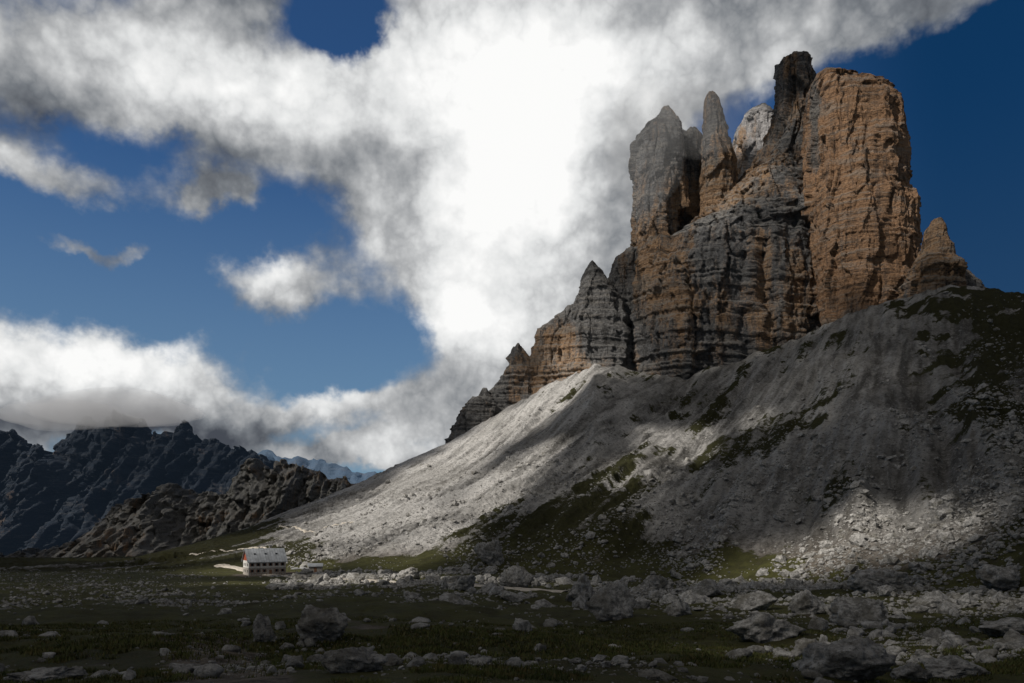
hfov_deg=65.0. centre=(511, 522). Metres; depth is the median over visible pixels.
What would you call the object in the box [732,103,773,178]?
pale peak
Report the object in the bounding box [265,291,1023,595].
scree boulders
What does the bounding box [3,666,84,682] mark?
boulder
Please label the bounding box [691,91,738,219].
rock spire
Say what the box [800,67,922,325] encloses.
rock pillar
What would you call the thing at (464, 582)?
boulder
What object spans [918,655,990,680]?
boulder
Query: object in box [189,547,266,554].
hiking path
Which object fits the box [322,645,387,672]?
boulder
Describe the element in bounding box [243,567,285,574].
ground floor wall
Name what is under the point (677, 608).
boulder
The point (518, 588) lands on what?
hiking path
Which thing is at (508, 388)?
rock tooth
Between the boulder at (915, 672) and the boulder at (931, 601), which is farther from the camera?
the boulder at (931, 601)
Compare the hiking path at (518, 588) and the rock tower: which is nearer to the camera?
the hiking path at (518, 588)
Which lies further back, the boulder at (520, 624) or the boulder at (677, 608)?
the boulder at (677, 608)
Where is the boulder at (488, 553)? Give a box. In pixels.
[473,540,504,565]
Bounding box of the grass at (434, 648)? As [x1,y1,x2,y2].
[0,615,1023,682]
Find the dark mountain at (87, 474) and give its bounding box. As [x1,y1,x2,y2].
[0,409,274,555]
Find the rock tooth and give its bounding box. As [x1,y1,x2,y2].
[489,343,533,410]
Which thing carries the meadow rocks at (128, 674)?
on the ground at (874, 357)
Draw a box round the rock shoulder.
[608,246,637,327]
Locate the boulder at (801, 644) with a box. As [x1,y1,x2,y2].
[794,638,818,650]
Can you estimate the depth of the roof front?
299.61 m
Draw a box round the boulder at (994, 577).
[975,564,1020,590]
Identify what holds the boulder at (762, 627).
on the ground at (874, 357)
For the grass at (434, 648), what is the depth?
46.97 m
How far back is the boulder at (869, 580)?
182.11 m
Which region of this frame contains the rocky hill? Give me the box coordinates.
[0,458,355,557]
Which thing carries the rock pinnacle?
on the ground at (874, 357)
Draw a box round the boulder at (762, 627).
[725,612,805,642]
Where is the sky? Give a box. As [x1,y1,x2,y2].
[0,0,1023,473]
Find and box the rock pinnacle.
[897,217,967,298]
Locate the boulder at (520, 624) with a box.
[512,618,532,631]
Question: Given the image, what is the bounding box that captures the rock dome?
[555,260,634,380]
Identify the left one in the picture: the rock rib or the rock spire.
the rock rib
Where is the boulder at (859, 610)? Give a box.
[828,596,886,623]
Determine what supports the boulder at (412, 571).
on the ground at (874, 357)
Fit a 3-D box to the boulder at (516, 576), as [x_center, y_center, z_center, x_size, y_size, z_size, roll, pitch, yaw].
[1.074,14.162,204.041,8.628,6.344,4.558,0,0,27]
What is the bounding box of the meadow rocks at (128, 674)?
[1,588,1023,682]
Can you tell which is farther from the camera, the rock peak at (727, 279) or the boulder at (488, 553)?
the rock peak at (727, 279)
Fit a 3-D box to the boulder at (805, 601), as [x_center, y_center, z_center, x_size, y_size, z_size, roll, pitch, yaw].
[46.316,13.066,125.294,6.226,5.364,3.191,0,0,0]
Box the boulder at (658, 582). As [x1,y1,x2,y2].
[640,575,668,589]
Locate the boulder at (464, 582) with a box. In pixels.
[451,574,475,590]
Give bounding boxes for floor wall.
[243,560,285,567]
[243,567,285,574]
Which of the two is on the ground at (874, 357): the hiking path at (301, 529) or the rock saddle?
the hiking path at (301, 529)
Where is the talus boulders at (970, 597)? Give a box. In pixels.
[0,390,1023,618]
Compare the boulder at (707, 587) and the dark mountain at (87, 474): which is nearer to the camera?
the boulder at (707, 587)
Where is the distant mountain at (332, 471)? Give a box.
[257,449,380,483]
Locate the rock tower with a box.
[628,105,690,303]
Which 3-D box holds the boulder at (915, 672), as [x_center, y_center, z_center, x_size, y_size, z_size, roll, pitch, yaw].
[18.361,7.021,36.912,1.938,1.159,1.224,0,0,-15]
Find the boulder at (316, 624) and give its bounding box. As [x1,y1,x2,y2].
[295,604,347,641]
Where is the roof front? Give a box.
[244,548,287,562]
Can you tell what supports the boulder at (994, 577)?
on the ground at (874, 357)
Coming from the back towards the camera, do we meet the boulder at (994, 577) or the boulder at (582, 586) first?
the boulder at (994, 577)
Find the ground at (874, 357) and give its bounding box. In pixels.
[0,285,1023,682]
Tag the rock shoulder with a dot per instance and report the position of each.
(622, 274)
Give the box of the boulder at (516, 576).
[498,565,533,586]
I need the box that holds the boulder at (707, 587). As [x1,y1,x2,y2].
[684,578,720,596]
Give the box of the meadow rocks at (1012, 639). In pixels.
[0,586,1023,682]
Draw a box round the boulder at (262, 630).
[252,614,276,642]
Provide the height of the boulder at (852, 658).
1.991 m
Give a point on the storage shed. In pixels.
(316, 567)
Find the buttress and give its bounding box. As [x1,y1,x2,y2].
[961,269,986,287]
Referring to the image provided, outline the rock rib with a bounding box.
[524,304,572,398]
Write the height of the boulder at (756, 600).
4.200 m
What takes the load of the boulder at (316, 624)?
on the ground at (874, 357)
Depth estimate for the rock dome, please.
708.18 m
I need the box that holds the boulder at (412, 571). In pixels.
[397,567,420,579]
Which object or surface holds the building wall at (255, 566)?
on the ground floor wall at (262, 572)
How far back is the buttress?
590.91 m
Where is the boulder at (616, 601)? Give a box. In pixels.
[586,581,636,620]
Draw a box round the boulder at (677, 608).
[662,599,691,616]
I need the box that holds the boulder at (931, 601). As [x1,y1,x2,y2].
[908,594,957,610]
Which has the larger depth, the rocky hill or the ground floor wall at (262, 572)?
the rocky hill
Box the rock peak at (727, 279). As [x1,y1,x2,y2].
[629,51,820,379]
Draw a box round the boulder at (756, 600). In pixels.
[733,590,777,610]
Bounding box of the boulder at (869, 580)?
[846,568,915,592]
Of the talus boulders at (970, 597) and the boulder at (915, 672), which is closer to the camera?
the boulder at (915, 672)
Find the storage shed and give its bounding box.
[308,563,322,571]
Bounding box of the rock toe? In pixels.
[444,388,500,443]
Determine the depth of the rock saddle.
746.78 m
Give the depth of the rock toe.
714.47 m
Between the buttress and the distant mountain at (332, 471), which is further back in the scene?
the distant mountain at (332, 471)
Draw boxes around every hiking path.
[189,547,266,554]
[214,564,282,575]
[279,522,352,532]
[284,574,569,592]
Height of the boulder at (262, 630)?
2.577 m
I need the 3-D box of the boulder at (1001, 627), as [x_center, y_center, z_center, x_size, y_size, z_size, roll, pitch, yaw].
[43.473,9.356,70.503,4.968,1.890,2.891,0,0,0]
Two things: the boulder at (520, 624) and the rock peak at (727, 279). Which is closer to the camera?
the boulder at (520, 624)
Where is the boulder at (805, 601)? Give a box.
[789,589,826,614]
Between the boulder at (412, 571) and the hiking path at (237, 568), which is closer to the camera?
the boulder at (412, 571)
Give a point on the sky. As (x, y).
(308, 229)
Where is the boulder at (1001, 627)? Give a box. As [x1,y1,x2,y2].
[978,617,1023,635]
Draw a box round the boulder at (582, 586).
[565,573,594,601]
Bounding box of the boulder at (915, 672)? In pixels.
[890,662,931,681]
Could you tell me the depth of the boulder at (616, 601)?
94.68 m
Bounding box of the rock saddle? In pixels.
[678,126,702,229]
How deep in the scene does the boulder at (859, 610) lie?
109.25 m
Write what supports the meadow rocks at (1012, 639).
on the ground at (874, 357)
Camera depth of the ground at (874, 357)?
345.44 m
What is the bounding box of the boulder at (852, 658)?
[798,636,896,680]
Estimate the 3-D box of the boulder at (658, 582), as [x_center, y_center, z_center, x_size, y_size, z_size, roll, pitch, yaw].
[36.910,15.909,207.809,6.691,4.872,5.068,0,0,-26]

